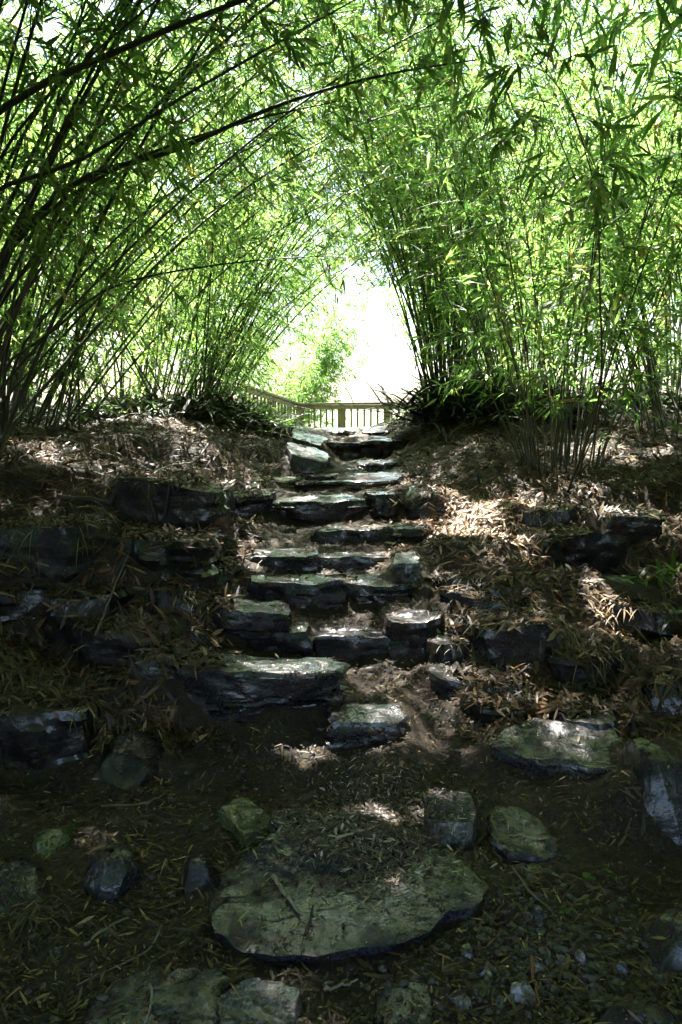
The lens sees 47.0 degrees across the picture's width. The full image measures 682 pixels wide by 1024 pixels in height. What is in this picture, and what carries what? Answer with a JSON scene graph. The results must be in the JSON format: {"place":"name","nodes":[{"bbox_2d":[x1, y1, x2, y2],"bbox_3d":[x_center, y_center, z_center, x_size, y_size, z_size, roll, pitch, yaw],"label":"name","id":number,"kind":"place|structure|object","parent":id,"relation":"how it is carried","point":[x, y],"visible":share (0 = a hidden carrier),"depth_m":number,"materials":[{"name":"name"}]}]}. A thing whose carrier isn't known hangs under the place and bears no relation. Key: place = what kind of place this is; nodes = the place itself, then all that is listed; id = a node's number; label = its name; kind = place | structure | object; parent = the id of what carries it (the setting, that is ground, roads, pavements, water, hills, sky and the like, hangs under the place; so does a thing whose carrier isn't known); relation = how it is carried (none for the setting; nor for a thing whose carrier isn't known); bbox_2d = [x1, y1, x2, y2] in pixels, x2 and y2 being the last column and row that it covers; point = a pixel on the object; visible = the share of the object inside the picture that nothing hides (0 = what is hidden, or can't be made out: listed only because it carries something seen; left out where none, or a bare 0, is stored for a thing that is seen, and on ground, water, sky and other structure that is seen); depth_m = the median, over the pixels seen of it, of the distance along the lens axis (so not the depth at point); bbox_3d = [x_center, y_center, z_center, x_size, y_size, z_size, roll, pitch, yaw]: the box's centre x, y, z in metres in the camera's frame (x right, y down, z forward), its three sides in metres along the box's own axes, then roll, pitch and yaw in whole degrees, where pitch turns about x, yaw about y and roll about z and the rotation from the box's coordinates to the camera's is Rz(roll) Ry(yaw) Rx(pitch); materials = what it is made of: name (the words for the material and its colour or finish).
{"place":"outdoors","nodes":[
{"label":"outdoors","id":0,"kind":"place"},
{"bbox_2d":[0,406,681,1023],"bbox_3d":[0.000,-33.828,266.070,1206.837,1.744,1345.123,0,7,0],"label":"ground","id":1,"kind":"structure","parent":0,"point":[192,714],"depth_m":3.17,"materials":[{"name":"soil"}]},
{"bbox_2d":[0,586,48,622],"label":"boulder","id":2,"kind":"object","parent":1,"relation":"on","point":[10,610],"visible":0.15,"depth_m":3.91,"materials":[{"name":"stone"}]},
{"bbox_2d":[0,859,49,916],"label":"boulder","id":3,"kind":"object","parent":1,"relation":"on","point":[24,866],"visible":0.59,"depth_m":2.38,"materials":[{"name":"stone"}]},
{"bbox_2d":[0,886,69,947],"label":"dry grass tuft","id":4,"kind":"object","parent":1,"relation":"on","point":[20,924],"visible":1,"depth_m":2.24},
{"bbox_2d":[32,827,71,855],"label":"boulder","id":5,"kind":"object","parent":1,"relation":"on","point":[60,836],"visible":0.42,"depth_m":2.63,"materials":[{"name":"stone"}]},
{"bbox_2d":[0,676,104,773],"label":"boulder","id":6,"kind":"object","parent":1,"relation":"on","point":[61,743],"visible":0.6,"depth_m":3.23,"materials":[{"name":"stone"}]},
{"bbox_2d":[0,650,108,740],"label":"dry grass tuft","id":7,"kind":"object","parent":1,"relation":"on","point":[34,691],"visible":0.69,"depth_m":3.41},
{"bbox_2d":[0,514,119,583],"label":"boulder","id":8,"kind":"object","parent":1,"relation":"on","point":[60,560],"visible":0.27,"depth_m":4.03,"materials":[{"name":"stone"}]},
{"bbox_2d":[0,391,136,424],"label":"leafy plant","id":9,"kind":"object","parent":1,"relation":"on","point":[24,419],"visible":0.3,"depth_m":7.92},
{"bbox_2d":[0,0,143,92],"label":"bamboo clump","id":10,"kind":"object","parent":1,"relation":"on","point":[5,27],"visible":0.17,"depth_m":6.11,"materials":[{"name":"green plant"}]},
{"bbox_2d":[28,685,130,755],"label":"dry grass tuft","id":11,"kind":"object","parent":1,"relation":"on","point":[100,733],"visible":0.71,"depth_m":3.34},
{"bbox_2d":[42,585,135,646],"bbox_3d":[-1.278,0.559,4.125,0.561,0.410,0.626,0,7,0],"label":"boulder","id":12,"kind":"object","parent":1,"relation":"on","point":[53,632],"visible":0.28,"depth_m":3.86,"materials":[{"name":"stone"}]},
{"bbox_2d":[82,842,142,903],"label":"boulder","id":13,"kind":"object","parent":1,"relation":"on","point":[111,886],"visible":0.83,"depth_m":2.44,"materials":[{"name":"grey stone"}]},
{"bbox_2d":[11,385,215,422],"bbox_3d":[-2.249,-1.162,8.411,2.531,0.492,2.110,-4,8,-29],"label":"leafy plant","id":14,"kind":"object","parent":1,"relation":"on","point":[134,404],"visible":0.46,"depth_m":8.16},
{"bbox_2d":[59,476,181,524],"bbox_3d":[-1.294,-0.065,4.653,0.731,0.291,0.094,0,7,2],"label":"root","id":15,"kind":"object","parent":1,"relation":"on","point":[66,498],"visible":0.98,"depth_m":4.63,"materials":[{"name":"brown wood"}]},
{"bbox_2d":[89,730,163,788],"bbox_3d":[-0.866,1.054,3.280,0.366,0.240,0.379,0,7,0],"label":"boulder","id":16,"kind":"object","parent":1,"relation":"on","point":[109,770],"visible":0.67,"depth_m":3.19,"materials":[{"name":"stone"}]},
{"bbox_2d":[65,608,190,669],"bbox_3d":[-1.039,0.639,3.848,0.654,0.286,0.335,0,7,0],"label":"rock ledge","id":17,"kind":"object","parent":1,"relation":"on","point":[94,651],"visible":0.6,"depth_m":3.72,"materials":[{"name":"stone"}]},
{"bbox_2d":[81,966,230,1023],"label":"flat stone","id":18,"kind":"object","parent":1,"relation":"on","point":[172,999],"visible":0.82,"depth_m":1.97,"materials":[{"name":"grey stone"}]},
{"bbox_2d":[130,649,185,679],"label":"rock","id":19,"kind":"object","parent":1,"relation":"on","point":[143,670],"visible":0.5,"depth_m":3.48,"materials":[{"name":"stone"}]},
{"bbox_2d":[98,679,218,713],"bbox_3d":[-0.838,0.911,3.654,0.762,0.387,0.426,0,7,0],"label":"stone step","id":20,"kind":"object","parent":1,"relation":"on","point":[200,701],"visible":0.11,"depth_m":3.51,"materials":[{"name":"stone"}]},
{"bbox_2d":[0,0,321,408],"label":"bamboo clump","id":21,"kind":"object","parent":1,"relation":"on","point":[36,127],"visible":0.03,"depth_m":9.74,"materials":[{"name":"green plant"}]},
{"bbox_2d":[105,528,220,592],"bbox_3d":[-0.990,0.301,4.392,0.672,0.413,0.647,0,7,0],"label":"boulder","id":22,"kind":"object","parent":1,"relation":"on","point":[171,561],"visible":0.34,"depth_m":4.12,"materials":[{"name":"stone"}]},
{"bbox_2d":[143,579,198,613],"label":"boulder","id":23,"kind":"object","parent":1,"relation":"on","point":[160,597],"visible":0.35,"depth_m":4.00,"materials":[{"name":"stone"}]},
{"bbox_2d":[115,475,234,546],"bbox_3d":[-1.046,0.019,4.971,0.737,0.503,0.681,0,7,0],"label":"boulder","id":24,"kind":"object","parent":1,"relation":"on","point":[189,506],"visible":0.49,"depth_m":4.65,"materials":[{"name":"stone"}]},
{"bbox_2d":[0,0,374,404],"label":"bamboo clump","id":25,"kind":"object","parent":1,"relation":"on","point":[135,351],"visible":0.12,"depth_m":11.52,"materials":[{"name":"green plant"}]},
{"bbox_2d":[86,181,302,399],"bbox_3d":[-5.389,-6.480,26.362,8.366,8.365,6.472,0,7,0],"label":"bamboo","id":26,"kind":"object","parent":1,"relation":"on","point":[196,206],"visible":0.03,"depth_m":25.94,"materials":[{"name":"green plant"}]},
{"bbox_2d":[179,854,219,893],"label":"boulder","id":27,"kind":"object","parent":1,"relation":"on","point":[195,874],"visible":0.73,"depth_m":2.46,"materials":[{"name":"stone"}]},
{"bbox_2d":[114,376,321,439],"bbox_3d":[-1.390,-1.127,8.504,2.597,0.733,2.029,0,7,0],"label":"leafy plant","id":28,"kind":"object","parent":1,"relation":"on","point":[208,413],"visible":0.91,"depth_m":8.28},
{"bbox_2d":[216,798,269,848],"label":"mossy stone","id":29,"kind":"object","parent":1,"relation":"on","point":[232,824],"visible":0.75,"depth_m":2.80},
{"bbox_2d":[205,597,292,651],"bbox_3d":[-0.481,0.608,4.109,0.492,0.307,0.322,0,7,0],"label":"stone step","id":30,"kind":"object","parent":1,"relation":"on","point":[255,627],"visible":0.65,"depth_m":3.98,"materials":[{"name":"stone"}]},
{"bbox_2d":[186,393,318,437],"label":"leafy plant","id":31,"kind":"object","parent":1,"relation":"on","point":[275,419],"visible":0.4,"depth_m":8.71,"materials":[{"name":"green plant"}]},
{"bbox_2d":[234,490,275,518],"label":"rock","id":32,"kind":"object","parent":1,"relation":"on","point":[248,507],"visible":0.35,"depth_m":5.69,"materials":[{"name":"grey stone"}]},
{"bbox_2d":[217,977,301,1023],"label":"flat stone","id":33,"kind":"object","parent":1,"relation":"on","point":[249,1010],"visible":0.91,"depth_m":1.95,"materials":[{"name":"stone"}]},
{"bbox_2d":[174,653,350,701],"bbox_3d":[-0.351,0.735,3.551,0.790,0.159,0.328,0,7,0],"label":"stone step","id":34,"kind":"object","parent":1,"relation":"on","point":[270,681],"visible":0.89,"depth_m":3.43,"materials":[{"name":"grey stone"}]},
{"bbox_2d":[236,382,300,425],"bbox_3d":[-1.470,-1.945,16.822,0.146,1.524,3.604,2,8,16],"label":"picket fence","id":35,"kind":"object","parent":1,"relation":"on","point":[277,398],"visible":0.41,"depth_m":16.92,"materials":[{"name":"brown wood"}]},
{"bbox_2d":[150,250,404,427],"bbox_3d":[-1.430,-4.045,19.929,6.507,4.495,5.785,5,9,35],"label":"bamboo clump","id":36,"kind":"object","parent":1,"relation":"on","point":[324,367],"visible":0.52,"depth_m":19.90,"materials":[{"name":"green plant"}]},
{"bbox_2d":[243,548,321,571],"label":"stone step","id":37,"kind":"object","parent":1,"relation":"on","point":[275,559],"visible":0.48,"depth_m":4.79,"materials":[{"name":"grey stone"}]},
{"bbox_2d":[120,146,451,403],"bbox_3d":[-1.545,-4.232,15.216,4.566,5.204,8.349,-4,8,-26],"label":"bamboo clump","id":38,"kind":"object","parent":1,"relation":"on","point":[271,330],"visible":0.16,"depth_m":13.86,"materials":[{"name":"green plant"}]},
{"bbox_2d":[268,621,313,656],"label":"stone step","id":39,"kind":"object","parent":1,"relation":"on","point":[292,639],"visible":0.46,"depth_m":3.98,"materials":[{"name":"stone"}]},
{"bbox_2d":[246,574,346,609],"bbox_3d":[-0.254,0.490,4.527,0.612,0.261,0.331,0,7,0],"label":"stone step","id":40,"kind":"object","parent":1,"relation":"on","point":[301,592],"visible":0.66,"depth_m":4.39,"materials":[{"name":"grey stone"}]},
{"bbox_2d":[285,442,330,472],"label":"slanting slab","id":41,"kind":"structure","parent":1,"relation":"on","point":[302,460],"depth_m":6.86,"materials":[{"name":"stone"}]},
{"bbox_2d":[0,0,631,433],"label":"bamboo clump","id":42,"kind":"object","parent":1,"relation":"on","point":[72,366],"visible":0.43,"depth_m":6.95,"materials":[{"name":"green plant"}]},
{"bbox_2d":[265,494,371,522],"bbox_3d":[-0.202,0.011,5.881,0.919,0.279,0.482,0,7,0],"label":"stone step","id":43,"kind":"object","parent":1,"relation":"on","point":[305,509],"visible":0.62,"depth_m":5.69,"materials":[{"name":"stone"}]},
{"bbox_2d":[0,0,673,455],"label":"bamboo clump","id":44,"kind":"object","parent":1,"relation":"on","point":[38,244],"visible":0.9,"depth_m":4.39,"materials":[{"name":"green plant"}]},
{"bbox_2d":[0,0,679,409],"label":"bamboo clump","id":45,"kind":"object","parent":1,"relation":"on","point":[212,364],"visible":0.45,"depth_m":8.44,"materials":[{"name":"green plant"}]},
{"bbox_2d":[0,404,681,754],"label":"bank litter","id":46,"kind":"object","parent":1,"relation":"on","point":[475,731],"visible":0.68,"depth_m":4.32,"materials":[{"name":"plant"}]},
{"bbox_2d":[0,536,681,1023],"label":"gravel","id":47,"kind":"structure","parent":1,"relation":"on","point":[518,964],"depth_m":2.19,"materials":[{"name":"gravel"}]},
{"bbox_2d":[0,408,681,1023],"bbox_3d":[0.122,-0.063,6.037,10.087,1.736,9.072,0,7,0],"label":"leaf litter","id":48,"kind":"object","parent":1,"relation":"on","point":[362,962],"visible":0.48,"depth_m":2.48,"materials":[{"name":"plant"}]},
{"bbox_2d":[0,427,681,1023],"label":"soil crumbs","id":49,"kind":"object","parent":1,"relation":"on","point":[310,973],"visible":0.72,"depth_m":2.47,"materials":[{"name":"soil"}]},
{"bbox_2d":[210,814,487,965],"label":"foreground slab","id":50,"kind":"structure","parent":1,"relation":"on","point":[461,907],"depth_m":2.30,"materials":[{"name":"stone"}]},
{"bbox_2d":[313,625,389,661],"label":"stone step","id":51,"kind":"object","parent":1,"relation":"on","point":[355,642],"visible":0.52,"depth_m":4.04,"materials":[{"name":"grey stone"}]},
{"bbox_2d":[310,524,392,543],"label":"stone step","id":52,"kind":"object","parent":1,"relation":"on","point":[334,533],"visible":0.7,"depth_m":5.23,"materials":[{"name":"stone"}]},
{"bbox_2d":[318,550,389,570],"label":"stone step","id":53,"kind":"object","parent":1,"relation":"on","point":[340,560],"visible":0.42,"depth_m":4.82,"materials":[{"name":"grey stone"}]},
{"bbox_2d":[300,402,418,427],"bbox_3d":[0.482,-1.776,16.997,0.197,1.185,4.468,-7,10,-42],"label":"picket fence","id":54,"kind":"object","parent":1,"relation":"on","point":[343,407],"visible":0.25,"depth_m":17.43,"materials":[{"name":"brown wood"}]},
{"bbox_2d":[324,703,412,749],"bbox_3d":[0.118,0.942,3.408,0.388,0.163,0.237,0,7,0],"label":"stone step","id":55,"kind":"object","parent":1,"relation":"on","point":[342,736],"visible":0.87,"depth_m":3.32,"materials":[{"name":"grey stone"}]},
{"bbox_2d":[182,705,556,985],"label":"wood chips","id":56,"kind":"object","parent":1,"relation":"on","point":[353,822],"visible":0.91,"depth_m":2.66,"materials":[{"name":"wood"}]},
{"bbox_2d":[342,472,404,489],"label":"stone step","id":57,"kind":"object","parent":1,"relation":"on","point":[389,478],"visible":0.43,"depth_m":6.42,"materials":[{"name":"grey stone"}]},
{"bbox_2d":[359,436,405,458],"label":"stone step","id":58,"kind":"object","parent":1,"relation":"on","point":[380,448],"visible":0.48,"depth_m":8.21,"materials":[{"name":"stone"}]},
{"bbox_2d":[364,491,402,518],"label":"stone step","id":59,"kind":"object","parent":1,"relation":"on","point":[382,503],"visible":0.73,"depth_m":5.65,"materials":[{"name":"stone"}]},
{"bbox_2d":[344,573,423,604],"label":"stone step","id":60,"kind":"object","parent":1,"relation":"on","point":[367,591],"visible":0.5,"depth_m":4.42,"materials":[{"name":"stone"}]},
{"bbox_2d":[373,982,433,1023],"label":"flat stone","id":61,"kind":"object","parent":1,"relation":"on","point":[414,992],"visible":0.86,"depth_m":1.96,"materials":[{"name":"stone"}]},
{"bbox_2d":[390,551,422,581],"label":"stone step","id":62,"kind":"object","parent":1,"relation":"on","point":[406,566],"visible":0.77,"depth_m":4.53,"materials":[{"name":"stone"}]},
{"bbox_2d":[382,522,434,541],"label":"stone step","id":63,"kind":"object","parent":1,"relation":"on","point":[410,532],"visible":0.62,"depth_m":5.25,"materials":[{"name":"grey stone"}]},
{"bbox_2d":[382,608,444,658],"bbox_3d":[0.388,0.691,4.160,0.344,0.354,0.324,0,7,0],"label":"stone step","id":64,"kind":"object","parent":1,"relation":"on","point":[411,635],"visible":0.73,"depth_m":4.02,"materials":[{"name":"stone"}]},
{"bbox_2d":[149,0,679,393],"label":"bamboo clump","id":65,"kind":"object","parent":1,"relation":"on","point":[431,324],"visible":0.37,"depth_m":8.49,"materials":[{"name":"green plant"}]},
{"bbox_2d":[153,0,681,389],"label":"bamboo clump","id":66,"kind":"object","parent":1,"relation":"on","point":[366,275],"visible":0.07,"depth_m":12.06,"materials":[{"name":"green plant"}]},
{"bbox_2d":[403,485,446,520],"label":"rock","id":67,"kind":"object","parent":1,"relation":"on","point":[412,511],"visible":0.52,"depth_m":5.66,"materials":[{"name":"stone"}]},
{"bbox_2d":[331,361,558,440],"bbox_3d":[1.152,-1.224,8.218,2.670,0.920,2.248,0,7,0],"label":"leafy plant","id":68,"kind":"object","parent":1,"relation":"on","point":[414,414],"visible":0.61,"depth_m":8.11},
{"bbox_2d":[424,634,473,664],"bbox_3d":[0.550,0.737,3.956,0.271,0.217,0.262,0,7,0],"label":"rock ledge","id":69,"kind":"object","parent":1,"relation":"on","point":[433,654],"visible":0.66,"depth_m":3.87,"materials":[{"name":"stone"}]},
{"bbox_2d":[423,791,479,848],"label":"angular stone","id":70,"kind":"object","parent":1,"relation":"on","point":[459,837],"visible":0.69,"depth_m":2.71,"materials":[{"name":"stone"}]},
{"bbox_2d":[231,0,681,390],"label":"bamboo clump","id":71,"kind":"object","parent":1,"relation":"on","point":[496,357],"visible":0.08,"depth_m":8.58,"materials":[{"name":"green plant"}]},
{"bbox_2d":[340,462,585,573],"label":"pale leaf litter","id":72,"kind":"object","parent":1,"relation":"on","point":[481,512],"visible":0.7,"depth_m":5.35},
{"bbox_2d":[421,572,511,588],"bbox_3d":[0.748,0.467,4.632,0.567,0.246,0.309,2,8,16],"label":"rock ledge","id":73,"kind":"object","parent":1,"relation":"on","point":[429,577],"visible":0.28,"depth_m":4.51,"materials":[{"name":"stone"}]},
{"bbox_2d":[258,0,681,491],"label":"bamboo clump","id":74,"kind":"object","parent":1,"relation":"on","point":[595,200],"visible":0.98,"depth_m":5.64,"materials":[{"name":"green plant"}]},
{"bbox_2d":[261,1,681,391],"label":"bamboo clump","id":75,"kind":"object","parent":1,"relation":"on","point":[543,300],"visible":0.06,"depth_m":12.06,"materials":[{"name":"green plant"}]},
{"bbox_2d":[428,660,530,696],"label":"boulder","id":76,"kind":"object","parent":1,"relation":"on","point":[445,688],"visible":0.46,"depth_m":3.69,"materials":[{"name":"stone"}]},
{"bbox_2d":[438,586,526,611],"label":"boulder","id":77,"kind":"object","parent":1,"relation":"on","point":[459,598],"visible":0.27,"depth_m":4.25,"materials":[{"name":"stone"}]},
{"bbox_2d":[459,690,543,728],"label":"boulder","id":78,"kind":"object","parent":1,"relation":"on","point":[486,715],"visible":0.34,"depth_m":3.47,"materials":[{"name":"stone"}]},
{"bbox_2d":[455,608,557,665],"bbox_3d":[0.832,0.714,4.068,0.541,0.389,0.466,0,7,0],"label":"boulder","id":79,"kind":"object","parent":1,"relation":"on","point":[524,647],"visible":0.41,"depth_m":3.87,"materials":[{"name":"stone"}]},
{"bbox_2d":[384,367,647,438],"bbox_3d":[1.735,-1.160,8.023,2.608,0.831,2.424,2,8,16],"label":"leafy plant","id":80,"kind":"object","parent":1,"relation":"on","point":[512,402],"visible":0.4,"depth_m":7.82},
{"bbox_2d":[357,0,681,393],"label":"bamboo clump","id":81,"kind":"object","parent":1,"relation":"on","point":[665,320],"visible":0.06,"depth_m":10.07,"materials":[{"name":"green plant"}]},
{"bbox_2d":[485,806,557,864],"bbox_3d":[0.621,1.172,2.737,0.236,0.174,0.317,0,7,0],"label":"flat stone","id":82,"kind":"object","parent":1,"relation":"on","point":[522,853],"visible":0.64,"depth_m":2.70,"materials":[{"name":"grey stone"}]},
{"bbox_2d":[508,980,536,1006],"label":"loose stone","id":83,"kind":"object","parent":1,"relation":"on","point":[519,990],"visible":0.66,"depth_m":2.01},
{"bbox_2d":[379,0,681,148],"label":"bamboo clump","id":84,"kind":"object","parent":1,"relation":"on","point":[654,59],"visible":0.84,"depth_m":5.04,"materials":[{"name":"green plant"}]},
{"bbox_2d":[385,0,681,443],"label":"bamboo clump","id":85,"kind":"object","parent":1,"relation":"on","point":[652,392],"visible":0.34,"depth_m":6.71,"materials":[{"name":"green plant"}]},
{"bbox_2d":[512,495,577,528],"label":"boulder","id":86,"kind":"object","parent":1,"relation":"on","point":[570,514],"visible":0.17,"depth_m":5.26,"materials":[{"name":"stone"}]},
{"bbox_2d":[505,605,602,681],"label":"dry grass tuft","id":87,"kind":"object","parent":1,"relation":"on","point":[557,623],"visible":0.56,"depth_m":3.99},
{"bbox_2d":[489,717,622,779],"bbox_3d":[0.889,1.005,3.182,0.558,0.232,0.329,2,8,16],"label":"boulder","id":88,"kind":"object","parent":1,"relation":"on","point":[528,761],"visible":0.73,"depth_m":3.13,"materials":[{"name":"grey stone"}]},
{"bbox_2d":[440,0,681,284],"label":"bamboo clump","id":89,"kind":"object","parent":1,"relation":"on","point":[545,113],"visible":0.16,"depth_m":7.22,"materials":[{"name":"green plant"}]},
{"bbox_2d":[549,703,618,736],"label":"flat stone","id":90,"kind":"object","parent":1,"relation":"on","point":[601,722],"visible":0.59,"depth_m":3.30,"materials":[{"name":"stone"}]},
{"bbox_2d":[544,646,626,688],"bbox_3d":[1.214,0.796,3.954,0.458,0.247,0.295,0,7,0],"label":"rock ledge","id":91,"kind":"object","parent":1,"relation":"on","point":[561,668],"visible":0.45,"depth_m":3.84,"materials":[{"name":"stone"}]},
{"bbox_2d":[520,523,651,572],"bbox_3d":[1.566,0.322,5.248,0.838,0.539,0.729,-3,8,-19],"label":"boulder","id":92,"kind":"object","parent":1,"relation":"on","point":[598,552],"visible":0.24,"depth_m":4.89,"materials":[{"name":"stone"}]},
{"bbox_2d":[499,39,681,392],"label":"bamboo","id":93,"kind":"object","parent":1,"relation":"on","point":[676,69],"depth_m":17.41,"materials":[{"name":"green plant"}]},
{"bbox_2d":[542,621,651,692],"bbox_3d":[1.227,0.714,3.912,0.569,0.321,0.435,-3,8,-22],"label":"dry grass tuft","id":94,"kind":"object","parent":1,"relation":"on","point":[581,651],"visible":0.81,"depth_m":3.90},
{"bbox_2d":[581,504,665,537],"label":"flat stone","id":95,"kind":"object","parent":1,"relation":"on","point":[626,525],"visible":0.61,"depth_m":4.36,"materials":[{"name":"stone"}]},
{"bbox_2d":[572,383,681,426],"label":"leafy plant","id":96,"kind":"object","parent":1,"relation":"on","point":[666,399],"visible":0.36,"depth_m":7.92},
{"bbox_2d":[593,998,679,1023],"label":"boulder","id":97,"kind":"object","parent":1,"relation":"on","point":[647,1014],"visible":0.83,"depth_m":1.91,"materials":[{"name":"stone"}]},
{"bbox_2d":[601,573,681,640],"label":"boulder","id":98,"kind":"object","parent":1,"relation":"on","point":[650,627],"visible":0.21,"depth_m":4.21,"materials":[{"name":"stone"}]},
{"bbox_2d":[610,549,681,602],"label":"leafy plant","id":99,"kind":"object","parent":1,"relation":"on","point":[662,578],"visible":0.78,"depth_m":4.65,"materials":[{"name":"green plant"}]},
{"bbox_2d":[621,737,681,844],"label":"boulder","id":100,"kind":"object","parent":1,"relation":"on","point":[650,768],"visible":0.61,"depth_m":2.85,"materials":[{"name":"stone"}]},
{"bbox_2d":[640,904,681,973],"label":"boulder","id":101,"kind":"object","parent":1,"relation":"on","point":[665,953],"visible":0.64,"depth_m":2.17,"materials":[{"name":"grey stone"}]},
{"bbox_2d":[640,672,681,719],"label":"boulder","id":102,"kind":"object","parent":1,"relation":"on","point":[651,694],"visible":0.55,"depth_m":3.59,"materials":[{"name":"stone"}]},
{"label":"stone step","id":103,"kind":"object","parent":1,"relation":"on","visible":0},
{"bbox_2d":[205,691,346,723],"bbox_3d":[-0.294,0.863,3.631,0.646,0.164,0.400,0,7,0],"label":"stone step","id":104,"kind":"object","parent":103,"relation":"on","point":[238,712],"visible":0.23,"depth_m":3.46,"materials":[{"name":"stone"}]},
{"bbox_2d":[0,0,681,410],"label":"sky","id":105,"kind":"structure","parent":0,"point":[392,358],"materials":[{"name":"white"}]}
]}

